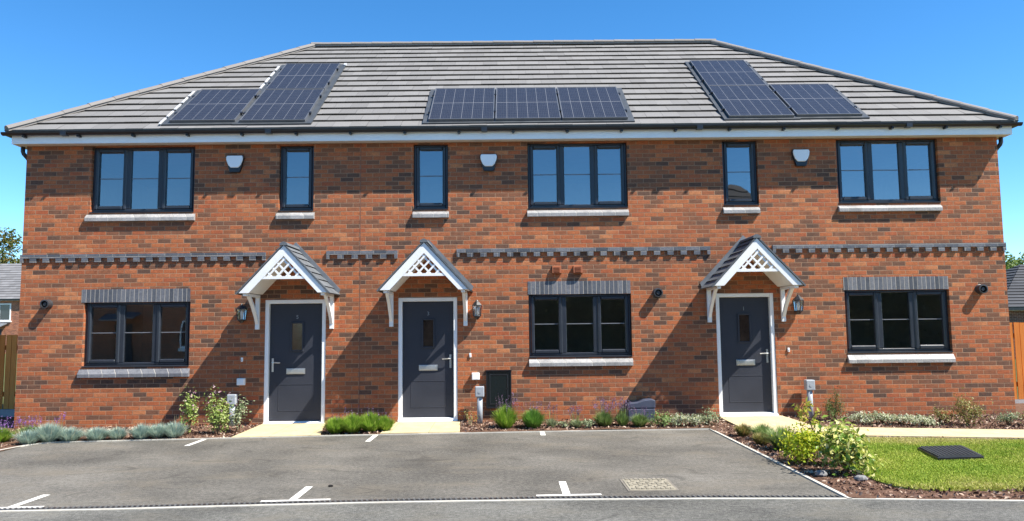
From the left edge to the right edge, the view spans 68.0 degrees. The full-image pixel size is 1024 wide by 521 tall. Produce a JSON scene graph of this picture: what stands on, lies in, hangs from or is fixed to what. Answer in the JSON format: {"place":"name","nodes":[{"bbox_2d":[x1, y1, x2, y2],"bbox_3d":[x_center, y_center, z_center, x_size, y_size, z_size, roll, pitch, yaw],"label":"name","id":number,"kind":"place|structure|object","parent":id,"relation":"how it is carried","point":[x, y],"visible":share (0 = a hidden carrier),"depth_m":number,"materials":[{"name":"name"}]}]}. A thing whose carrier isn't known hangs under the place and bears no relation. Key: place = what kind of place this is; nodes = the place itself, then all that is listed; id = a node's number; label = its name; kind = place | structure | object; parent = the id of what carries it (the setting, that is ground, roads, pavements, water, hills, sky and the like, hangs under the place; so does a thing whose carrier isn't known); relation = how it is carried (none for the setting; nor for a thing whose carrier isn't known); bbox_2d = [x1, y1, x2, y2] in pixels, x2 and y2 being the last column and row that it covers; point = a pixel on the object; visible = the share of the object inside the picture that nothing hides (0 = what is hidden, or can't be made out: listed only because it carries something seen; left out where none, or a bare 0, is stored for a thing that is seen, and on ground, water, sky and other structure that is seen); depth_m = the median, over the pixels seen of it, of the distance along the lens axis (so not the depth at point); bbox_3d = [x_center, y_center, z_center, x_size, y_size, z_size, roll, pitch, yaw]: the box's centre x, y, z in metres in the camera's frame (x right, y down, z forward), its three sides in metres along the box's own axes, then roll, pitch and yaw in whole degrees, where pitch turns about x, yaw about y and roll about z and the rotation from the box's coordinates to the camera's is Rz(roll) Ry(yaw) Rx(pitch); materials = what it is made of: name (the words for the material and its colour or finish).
{"place":"outdoors","nodes":[
{"label":"outdoors","id":0,"kind":"place"},
{"bbox_2d":[0,264,21,353],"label":"brick house","id":1,"kind":"structure","parent":0,"point":[10,280],"depth_m":67.87,"materials":[{"name":"red brick"}]},
{"bbox_2d":[0,303,10,321],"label":"window","id":2,"kind":"structure","parent":1,"relation":"in","point":[5,309],"depth_m":67.76,"materials":[{"name":"white plastic"}]},
{"bbox_2d":[231,423,324,437],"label":"paved path","id":3,"kind":"structure","parent":0,"point":[289,429],"depth_m":12.09,"materials":[{"name":"beige concrete"}]},
{"bbox_2d":[0,417,708,450],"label":"planting bed","id":4,"kind":"object","parent":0,"point":[16,443],"visible":0.14,"depth_m":12.06,"materials":[{"name":"brown soil"}]},
{"bbox_2d":[0,335,17,416],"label":"timber fence","id":5,"kind":"object","parent":4,"relation":"on","point":[10,347],"visible":0.19,"depth_m":14.78,"materials":[{"name":"brown wood"}]},
{"bbox_2d":[0,416,18,442],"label":"lavender clump","id":6,"kind":"object","parent":4,"relation":"on","point":[5,435],"visible":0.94,"depth_m":11.30,"materials":[{"name":"green plant"}]},
{"bbox_2d":[12,429,39,444],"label":"fescue clump","id":7,"kind":"object","parent":4,"relation":"on","point":[26,437],"visible":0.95,"depth_m":11.04,"materials":[{"name":"plant"}]},
{"bbox_2d":[13,415,41,434],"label":"lavender clump","id":8,"kind":"object","parent":4,"relation":"on","point":[26,428],"visible":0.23,"depth_m":11.67,"materials":[{"name":"purple plant"}]},
{"bbox_2d":[33,416,65,441],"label":"fescue clump","id":9,"kind":"object","parent":4,"relation":"on","point":[47,432],"visible":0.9,"depth_m":11.22,"materials":[{"name":"plant"}]},
{"bbox_2d":[52,426,84,440],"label":"fescue clump","id":10,"kind":"object","parent":4,"relation":"on","point":[71,434],"visible":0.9,"depth_m":11.30,"materials":[{"name":"plant"}]},
{"bbox_2d":[82,427,113,440],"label":"fescue clump","id":11,"kind":"object","parent":4,"relation":"on","point":[97,434],"visible":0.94,"depth_m":11.37,"materials":[{"name":"plant"}]},
{"bbox_2d":[104,426,128,439],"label":"fescue clump","id":12,"kind":"object","parent":4,"relation":"on","point":[116,433],"visible":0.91,"depth_m":11.44,"materials":[{"name":"plant"}]},
{"bbox_2d":[127,419,156,439],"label":"fescue clump","id":13,"kind":"object","parent":4,"relation":"on","point":[139,432],"visible":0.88,"depth_m":11.43,"materials":[{"name":"plant"}]},
{"bbox_2d":[144,418,168,438],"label":"fescue clump","id":14,"kind":"object","parent":4,"relation":"on","point":[155,433],"visible":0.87,"depth_m":11.48,"materials":[{"name":"plant"}]},
{"bbox_2d":[163,416,189,437],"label":"fescue clump","id":15,"kind":"object","parent":4,"relation":"on","point":[175,429],"visible":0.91,"depth_m":11.53,"materials":[{"name":"plant"}]},
{"bbox_2d":[179,386,199,434],"bbox_3d":[-5.069,2.346,11.867,0.385,0.798,0.336,-1,-5,0],"label":"leafy shrub","id":16,"kind":"object","parent":4,"relation":"on","point":[191,408],"visible":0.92,"depth_m":11.84,"materials":[{"name":"green plant"}]},
{"bbox_2d":[203,385,233,433],"bbox_3d":[-4.638,2.349,11.946,0.493,0.793,0.490,-1,-5,0],"label":"leafy shrub","id":17,"kind":"object","parent":4,"relation":"on","point":[219,418],"visible":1,"depth_m":11.91,"materials":[{"name":"green plant"}]},
{"bbox_2d":[227,394,237,426],"bbox_3d":[-4.705,2.533,12.743,0.150,0.565,0.125,-1,-5,0],"label":"utility post","id":18,"kind":"object","parent":4,"relation":"on","point":[234,399],"visible":0.66,"depth_m":12.71,"materials":[{"name":"grey plastic"}]},
{"bbox_2d":[227,394,254,432],"bbox_3d":[-4.329,2.450,12.114,0.403,0.610,0.412,-1,-5,0],"label":"leafy shrub","id":19,"kind":"object","parent":4,"relation":"on","point":[236,416],"visible":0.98,"depth_m":12.04,"materials":[{"name":"green plant"}]},
{"bbox_2d":[321,409,345,433],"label":"lavender clump","id":20,"kind":"object","parent":4,"relation":"on","point":[332,425],"visible":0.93,"depth_m":11.77,"materials":[{"name":"green plant"}]},
{"bbox_2d":[337,407,364,433],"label":"lavender clump","id":21,"kind":"object","parent":4,"relation":"on","point":[351,424],"visible":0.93,"depth_m":11.79,"materials":[{"name":"green plant"}]},
{"bbox_2d":[356,406,386,432],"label":"lavender clump","id":22,"kind":"object","parent":4,"relation":"on","point":[370,423],"visible":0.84,"depth_m":11.83,"materials":[{"name":"green plant"}]},
{"bbox_2d":[376,410,396,430],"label":"lavender clump","id":23,"kind":"object","parent":4,"relation":"on","point":[387,425],"visible":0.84,"depth_m":11.92,"materials":[{"name":"green plant"}]},
{"bbox_2d":[475,386,483,423],"bbox_3d":[-0.540,2.440,12.714,0.150,0.655,0.125,-1,-5,0],"label":"utility post","id":24,"kind":"object","parent":4,"relation":"on","point":[479,392],"visible":0.92,"depth_m":12.68,"materials":[{"name":"grey plastic"}]},
{"bbox_2d":[492,391,519,427],"bbox_3d":[-0.115,2.395,12.195,0.576,0.598,0.567,4,-7,-41],"label":"lavender clump","id":25,"kind":"object","parent":4,"relation":"on","point":[505,417],"visible":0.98,"depth_m":12.08,"materials":[{"name":"green plant"}]},
{"bbox_2d":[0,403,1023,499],"bbox_3d":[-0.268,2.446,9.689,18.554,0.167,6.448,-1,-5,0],"label":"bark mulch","id":26,"kind":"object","parent":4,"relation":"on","point":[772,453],"visible":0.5,"depth_m":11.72,"materials":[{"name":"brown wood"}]},
{"bbox_2d":[734,422,751,436],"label":"sedge tuft","id":27,"kind":"object","parent":26,"relation":"on","point":[742,429],"visible":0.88,"depth_m":11.08,"materials":[{"name":"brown plant"}]},
{"bbox_2d":[750,432,771,445],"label":"sedge tuft","id":28,"kind":"object","parent":26,"relation":"on","point":[757,439],"visible":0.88,"depth_m":10.22,"materials":[{"name":"brown plant"}]},
{"bbox_2d":[747,422,775,435],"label":"sedge tuft","id":29,"kind":"object","parent":26,"relation":"on","point":[760,428],"visible":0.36,"depth_m":10.74,"materials":[{"name":"green plant"}]},
{"bbox_2d":[762,424,800,449],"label":"sedge tuft","id":30,"kind":"object","parent":26,"relation":"on","point":[776,437],"visible":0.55,"depth_m":9.84,"materials":[{"name":"green plant"}]},
{"bbox_2d":[771,418,830,463],"bbox_3d":[3.433,2.113,8.853,0.742,0.556,0.889,-1,-5,0],"label":"golden shrub","id":31,"kind":"object","parent":26,"relation":"on","point":[806,448],"visible":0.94,"depth_m":8.80,"materials":[{"name":"yellow plant"}]},
{"bbox_2d":[804,380,814,417],"bbox_3d":[5.029,2.364,12.788,0.150,0.700,0.125,-1,-5,0],"label":"utility post","id":32,"kind":"object","parent":26,"relation":"on","point":[809,386],"visible":0.84,"depth_m":12.76,"materials":[{"name":"grey plastic"}]},
{"bbox_2d":[792,396,828,455],"bbox_3d":[3.677,2.037,9.348,0.380,0.741,0.390,4,-7,-44],"label":"leggy sapling","id":33,"kind":"object","parent":26,"relation":"on","point":[802,416],"visible":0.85,"depth_m":9.34,"materials":[{"name":"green plant"}]},
{"bbox_2d":[820,386,846,420],"bbox_3d":[5.304,2.310,12.473,0.437,0.679,0.446,-3,-6,20],"label":"slim evergreen","id":34,"kind":"object","parent":26,"relation":"on","point":[835,402],"visible":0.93,"depth_m":12.48,"materials":[{"name":"green plant"}]},
{"bbox_2d":[817,418,856,465],"bbox_3d":[3.727,2.058,8.671,0.508,0.624,0.580,-1,-5,0],"label":"variegated shrub","id":35,"kind":"object","parent":26,"relation":"on","point":[836,422],"visible":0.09,"depth_m":8.67,"materials":[{"name":"green plant"}]},
{"bbox_2d":[813,414,884,477],"bbox_3d":[3.617,2.000,8.215,0.663,0.657,0.797,-2,-5,18],"label":"variegated shrub","id":36,"kind":"object","parent":26,"relation":"on","point":[845,448],"visible":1,"depth_m":8.10,"materials":[{"name":"green plant"}]},
{"bbox_2d":[843,411,876,425],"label":"silver ground cover","id":37,"kind":"object","parent":26,"relation":"on","point":[864,416],"visible":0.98,"depth_m":12.09,"materials":[{"name":"green plant"}]},
{"bbox_2d":[868,410,899,423],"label":"silver ground cover","id":38,"kind":"object","parent":26,"relation":"on","point":[880,416],"visible":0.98,"depth_m":12.03,"materials":[{"name":"green plant"}]},
{"bbox_2d":[884,413,917,424],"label":"silver ground cover","id":39,"kind":"object","parent":26,"relation":"on","point":[899,419],"visible":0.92,"depth_m":11.98,"materials":[{"name":"green plant"}]},
{"bbox_2d":[822,436,1023,490],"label":"lawn","id":40,"kind":"structure","parent":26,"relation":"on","point":[940,489],"depth_m":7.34,"materials":[{"name":"green plant"}]},
{"bbox_2d":[917,445,983,460],"bbox_3d":[5.348,2.348,9.239,0.593,0.082,0.943,-2,-5,12],"label":"inspection cover","id":41,"kind":"object","parent":40,"relation":"on","point":[950,452],"visible":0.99,"depth_m":9.08,"materials":[{"name":"black plastic"}]},
{"bbox_2d":[906,413,944,426],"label":"silver ground cover","id":42,"kind":"object","parent":26,"relation":"on","point":[925,420],"visible":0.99,"depth_m":11.85,"materials":[{"name":"green plant"}]},
{"bbox_2d":[929,403,955,424],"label":"bronze shrub","id":43,"kind":"object","parent":26,"relation":"on","point":[939,414],"visible":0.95,"depth_m":11.91,"materials":[{"name":"brown plant"}]},
{"bbox_2d":[947,387,996,425],"bbox_3d":[7.139,2.305,11.918,0.564,0.604,0.747,4,-7,-42],"label":"bronze shrub","id":44,"kind":"object","parent":26,"relation":"on","point":[967,418],"visible":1,"depth_m":11.86,"materials":[{"name":"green plant"}]},
{"bbox_2d":[992,409,1021,425],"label":"ground cover","id":45,"kind":"object","parent":26,"relation":"on","point":[1006,419],"visible":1,"depth_m":11.83,"materials":[{"name":"green plant"}]},
{"bbox_2d":[1010,322,1023,402],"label":"timber fence","id":46,"kind":"object","parent":26,"relation":"on","point":[1017,335],"visible":0.16,"depth_m":14.57,"materials":[{"name":"orange wood"}]},
{"bbox_2d":[518,401,547,428],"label":"lavender clump","id":47,"kind":"object","parent":4,"relation":"on","point":[533,418],"visible":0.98,"depth_m":12.08,"materials":[{"name":"green plant"}]},
{"bbox_2d":[545,404,556,427],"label":"lavender clump","id":48,"kind":"object","parent":4,"relation":"on","point":[552,423],"visible":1,"depth_m":12.15,"materials":[{"name":"green plant"}]},
{"bbox_2d":[567,405,584,427],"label":"lavender clump","id":49,"kind":"object","parent":4,"relation":"on","point":[575,424],"visible":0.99,"depth_m":12.11,"materials":[{"name":"green plant"}]},
{"bbox_2d":[591,398,615,426],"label":"lavender clump","id":50,"kind":"object","parent":4,"relation":"on","point":[603,418],"visible":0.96,"depth_m":12.14,"materials":[{"name":"green plant"}]},
{"bbox_2d":[613,396,630,425],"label":"lavender clump","id":51,"kind":"object","parent":4,"relation":"on","point":[621,419],"visible":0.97,"depth_m":12.19,"materials":[{"name":"green plant"}]},
{"bbox_2d":[628,406,650,426],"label":"lavender clump","id":52,"kind":"object","parent":4,"relation":"on","point":[639,420],"visible":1,"depth_m":12.11,"materials":[{"name":"green plant"}]},
{"bbox_2d":[625,398,654,421],"bbox_3d":[2.156,2.535,12.758,0.470,0.415,0.268,-1,-5,0],"label":"ground meter box","id":53,"kind":"object","parent":4,"relation":"on","point":[647,403],"visible":0.51,"depth_m":12.63,"materials":[{"name":"grey plastic"}]},
{"bbox_2d":[646,410,678,426],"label":"ground plant","id":54,"kind":"object","parent":4,"relation":"on","point":[664,418],"visible":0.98,"depth_m":12.13,"materials":[{"name":"green plant"}]},
{"bbox_2d":[657,413,698,426],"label":"ground plant","id":55,"kind":"object","parent":4,"relation":"on","point":[677,421],"visible":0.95,"depth_m":12.11,"materials":[{"name":"green plant"}]},
{"bbox_2d":[683,413,706,425],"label":"ground plant","id":56,"kind":"object","parent":4,"relation":"on","point":[694,420],"visible":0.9,"depth_m":12.12,"materials":[{"name":"green plant"}]},
{"bbox_2d":[694,406,728,424],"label":"ground plant","id":57,"kind":"object","parent":4,"relation":"on","point":[707,419],"visible":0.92,"depth_m":12.26,"materials":[{"name":"green plant"}]},
{"bbox_2d":[380,421,459,433],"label":"paved path","id":58,"kind":"structure","parent":0,"point":[430,427],"depth_m":12.20,"materials":[{"name":"beige concrete"}]},
{"bbox_2d":[0,430,841,507],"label":"parking bays","id":59,"kind":"object","parent":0,"point":[420,466],"visible":1,"depth_m":8.84,"materials":[{"name":"grey asphalt"}]},
{"bbox_2d":[0,495,47,508],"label":"bay marking","id":60,"kind":"object","parent":59,"relation":"on","point":[24,502],"visible":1,"depth_m":7.17,"materials":[{"name":"paint"}]},
{"bbox_2d":[260,486,329,501],"bbox_3d":[-2.061,2.308,7.508,0.655,0.001,0.690,-1,-5,0],"label":"bay marking","id":61,"kind":"object","parent":59,"relation":"on","point":[300,493],"visible":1,"depth_m":7.25,"materials":[{"name":"paint"}]},
{"bbox_2d":[0,495,843,509],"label":"drain channel","id":62,"kind":"object","parent":59,"relation":"on","point":[441,499],"visible":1,"depth_m":7.14,"materials":[{"name":"grey concrete"}]},
{"bbox_2d":[536,481,601,495],"bbox_3d":[0.549,2.291,7.628,0.632,0.001,0.690,-1,-5,0],"label":"bay marking","id":63,"kind":"object","parent":59,"relation":"on","point":[564,488],"visible":1,"depth_m":7.39,"materials":[{"name":"paint"}]},
{"bbox_2d":[620,478,679,490],"bbox_3d":[1.398,2.299,7.760,0.510,0.037,0.590,-1,-5,0],"label":"manhole cover","id":64,"kind":"object","parent":59,"relation":"on","point":[650,484],"visible":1,"depth_m":7.71,"materials":[{"name":"metal"}]},
{"bbox_2d":[2,354,1018,497],"bbox_3d":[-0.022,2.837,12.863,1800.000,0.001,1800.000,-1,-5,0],"label":"ground","id":65,"kind":"structure","parent":0,"point":[504,431],"depth_m":18.88,"materials":[{"name":"plant"}]},
{"bbox_2d":[0,227,22,263],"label":"broadleaf tree","id":66,"kind":"object","parent":65,"relation":"on","point":[10,242],"visible":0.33,"depth_m":85.80,"materials":[{"name":"green plant"}]},
{"bbox_2d":[0,428,708,449],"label":"bed edging","id":67,"kind":"object","parent":65,"relation":"on","point":[354,435],"visible":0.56,"depth_m":11.67,"materials":[{"name":"grey concrete"}]},
{"bbox_2d":[0,39,1022,430],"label":"terraced house","id":68,"kind":"structure","parent":65,"relation":"on","point":[364,237],"depth_m":13.13,"materials":[{"name":"red brick"}]},
{"bbox_2d":[77,288,190,377],"bbox_3d":[-6.447,1.243,13.024,1.886,1.503,0.186,-1,-5,0],"label":"window","id":69,"kind":"structure","parent":68,"relation":"in","point":[159,298],"depth_m":13.04,"materials":[{"name":"plastic"}]},
{"bbox_2d":[84,147,194,221],"bbox_3d":[-6.452,-1.334,13.258,1.890,1.317,0.186,-1,-5,0],"label":"window","id":70,"kind":"structure","parent":68,"relation":"in","point":[126,207],"depth_m":13.27,"materials":[{"name":"plastic"}]},
{"bbox_2d":[169,89,260,121],"bbox_3d":[-5.388,-2.849,13.876,1.195,1.011,1.350,-1,-5,0],"label":"solar panel","id":71,"kind":"object","parent":68,"relation":"attached to","point":[216,105],"visible":1,"depth_m":13.78,"materials":[{"name":"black glass"}]},
{"bbox_2d":[226,155,244,172],"bbox_3d":[-4.827,-1.684,13.216,0.312,0.302,0.084,-1,-5,0],"label":"alarm box","id":72,"kind":"object","parent":68,"relation":"attached to","point":[235,163],"visible":1,"depth_m":13.18,"materials":[{"name":"white plastic"}]},
{"bbox_2d":[236,304,246,322],"bbox_3d":[-4.612,0.900,12.940,0.160,0.330,0.184,-1,-5,0],"label":"wall lantern","id":73,"kind":"object","parent":68,"relation":"attached to","point":[243,311],"depth_m":12.92,"materials":[{"name":"black paint"}]},
{"bbox_2d":[239,89,323,121],"bbox_3d":[-4.163,-2.847,13.855,1.195,1.011,1.350,-1,-5,0],"label":"solar panel","id":74,"kind":"object","parent":68,"relation":"attached to","point":[282,105],"visible":1,"depth_m":13.76,"materials":[{"name":"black glass"}]},
{"bbox_2d":[263,299,325,423],"bbox_3d":[-3.711,1.741,13.002,1.045,2.137,0.160,-1,-5,0],"label":"front door","id":75,"kind":"structure","parent":68,"relation":"in","point":[295,330],"depth_m":13.03,"materials":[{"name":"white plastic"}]},
{"bbox_2d":[276,146,314,219],"bbox_3d":[-3.767,-1.362,13.269,0.660,1.307,0.186,-1,-5,0],"label":"window","id":76,"kind":"structure","parent":68,"relation":"in","point":[283,206],"depth_m":13.28,"materials":[{"name":"plastic"}]},
{"bbox_2d":[265,63,340,89],"bbox_3d":[-4.177,-3.714,15.287,1.195,1.011,1.350,-1,-5,0],"label":"solar panel","id":77,"kind":"object","parent":68,"relation":"attached to","point":[304,75],"visible":1,"depth_m":15.22,"materials":[{"name":"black glass"}]},
{"bbox_2d":[398,297,457,421],"bbox_3d":[-1.440,1.694,13.013,1.014,2.115,0.160,-1,-5,0],"label":"front door","id":78,"kind":"structure","parent":68,"relation":"in","point":[427,330],"depth_m":13.03,"materials":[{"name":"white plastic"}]},
{"bbox_2d":[412,145,448,217],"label":"window","id":79,"kind":"structure","parent":68,"relation":"in","point":[417,205],"depth_m":13.28,"materials":[{"name":"plastic"}]},
{"bbox_2d":[428,88,494,120],"bbox_3d":[-0.887,-2.860,13.834,1.195,1.011,1.350,-1,-5,0],"label":"solar panel","id":80,"kind":"object","parent":68,"relation":"attached to","point":[462,104],"visible":1,"depth_m":13.74,"materials":[{"name":"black glass"}]},
{"bbox_2d":[472,300,481,318],"bbox_3d":[-0.598,0.839,12.958,0.160,0.330,0.184,-1,-5,0],"label":"wall lantern","id":81,"kind":"object","parent":68,"relation":"attached to","point":[476,304],"depth_m":12.92,"materials":[{"name":"black paint"}]},
{"bbox_2d":[480,154,497,170],"bbox_3d":[-0.408,-1.710,13.232,0.312,0.302,0.084,-1,-5,0],"label":"alarm box","id":82,"kind":"object","parent":68,"relation":"attached to","point":[488,162],"visible":1,"depth_m":13.20,"materials":[{"name":"white plastic"}]},
{"bbox_2d":[485,370,511,408],"bbox_3d":[-0.224,2.185,12.886,0.454,0.647,0.069,-1,-5,0],"label":"meter cabinet","id":83,"kind":"object","parent":68,"relation":"attached to","point":[499,381],"visible":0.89,"depth_m":12.88,"materials":[{"name":"black plastic"}]},
{"bbox_2d":[494,87,560,120],"bbox_3d":[0.272,-2.872,13.838,1.195,1.011,1.350,-1,-5,0],"label":"solar panel","id":84,"kind":"object","parent":68,"relation":"attached to","point":[524,103],"visible":1,"depth_m":13.73,"materials":[{"name":"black glass"}]},
{"bbox_2d":[527,143,628,216],"bbox_3d":[1.140,-1.413,13.288,1.765,1.307,0.186,-1,-5,0],"label":"window","id":85,"kind":"structure","parent":68,"relation":"in","point":[593,157],"depth_m":13.30,"materials":[{"name":"plastic"}]},
{"bbox_2d":[528,280,632,366],"bbox_3d":[1.169,1.081,13.061,1.781,1.455,0.186,-1,-5,0],"label":"window","id":86,"kind":"structure","parent":68,"relation":"in","point":[598,290],"depth_m":13.07,"materials":[{"name":"plastic"}]},
{"bbox_2d":[556,87,627,119],"bbox_3d":[1.432,-2.884,13.843,1.195,1.011,1.350,-1,-5,0],"label":"solar panel","id":87,"kind":"object","parent":68,"relation":"attached to","point":[590,103],"visible":1,"depth_m":13.74,"materials":[{"name":"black glass"}]},
{"bbox_2d":[690,60,766,85],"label":"solar panel","id":88,"kind":"object","parent":68,"relation":"attached to","point":[725,72],"visible":1,"depth_m":15.24,"materials":[{"name":"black glass"}]},
{"bbox_2d":[722,142,759,213],"bbox_3d":[3.986,-1.455,13.301,0.637,1.292,0.186,-1,-5,0],"label":"window","id":89,"kind":"structure","parent":68,"relation":"in","point":[753,200],"depth_m":13.30,"materials":[{"name":"plastic"}]},
{"bbox_2d":[715,293,778,416],"bbox_3d":[4.018,1.613,13.037,1.002,2.102,0.160,-1,-5,0],"label":"front door","id":90,"kind":"structure","parent":68,"relation":"in","point":[746,355],"depth_m":13.06,"materials":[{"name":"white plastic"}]},
{"bbox_2d":[707,85,794,117],"bbox_3d":[4.332,-2.930,13.880,1.195,1.011,1.350,-1,-5,0],"label":"solar panel","id":91,"kind":"object","parent":68,"relation":"attached to","point":[748,101],"visible":1,"depth_m":13.78,"materials":[{"name":"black glass"}]},
{"bbox_2d":[793,295,803,313],"bbox_3d":[4.901,0.751,12.982,0.160,0.330,0.184,-1,-5,0],"label":"wall lantern","id":92,"kind":"object","parent":68,"relation":"attached to","point":[798,307],"depth_m":12.96,"materials":[{"name":"black paint"}]},
{"bbox_2d":[791,149,809,166],"bbox_3d":[5.049,-1.797,13.257,0.312,0.302,0.084,-1,-5,0],"label":"alarm box","id":93,"kind":"object","parent":68,"relation":"attached to","point":[800,157],"visible":1,"depth_m":13.22,"materials":[{"name":"white plastic"}]},
{"bbox_2d":[769,83,862,116],"bbox_3d":[5.527,-2.958,13.910,1.195,1.011,1.350,-1,-5,0],"label":"solar panel","id":94,"kind":"object","parent":68,"relation":"attached to","point":[803,100],"visible":1,"depth_m":13.80,"materials":[{"name":"blue glass"}]},
{"bbox_2d":[836,140,942,211],"bbox_3d":[6.577,-1.490,13.312,1.801,1.287,0.186,-1,-5,0],"label":"window","id":95,"kind":"structure","parent":68,"relation":"in","point":[904,197],"depth_m":13.32,"materials":[{"name":"plastic"}]},
{"bbox_2d":[843,276,955,362],"bbox_3d":[6.644,1.018,13.084,1.830,1.476,0.186,-1,-5,0],"label":"window","id":96,"kind":"structure","parent":68,"relation":"in","point":[867,286],"depth_m":13.09,"materials":[{"name":"plastic"}]},
{"bbox_2d":[709,428,850,498],"bbox_3d":[3.126,2.462,9.487,0.044,0.080,4.970,-1,-5,0],"label":"corner edging","id":97,"kind":"object","parent":65,"relation":"on","point":[797,472],"visible":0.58,"depth_m":8.57,"materials":[{"name":"grey concrete"}]},
{"bbox_2d":[1005,251,1023,277],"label":"broadleaf tree","id":98,"kind":"object","parent":65,"relation":"on","point":[1009,263],"visible":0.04,"depth_m":63.90,"materials":[{"name":"green plant"}]},
{"bbox_2d":[0,500,1023,520],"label":"road","id":99,"kind":"structure","parent":0,"point":[750,510],"depth_m":6.67,"materials":[{"name":"grey asphalt"}]},
{"bbox_2d":[0,498,1023,511],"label":"front edging","id":100,"kind":"object","parent":99,"relation":"on","point":[512,500],"visible":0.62,"depth_m":7.04,"materials":[{"name":"grey concrete"}]},
{"bbox_2d":[0,0,1023,263],"label":"sky","id":101,"kind":"structure","parent":0,"point":[56,55],"materials":[{"name":"blue"}]},
{"bbox_2d":[718,415,1023,438],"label":"front path","id":102,"kind":"structure","parent":0,"point":[780,420],"depth_m":11.28,"materials":[{"name":"beige concrete"}]},
{"bbox_2d":[1006,264,1023,358],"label":"garage building","id":103,"kind":"structure","parent":0,"point":[1015,286],"depth_m":37.00,"materials":[{"name":"grey brick"}]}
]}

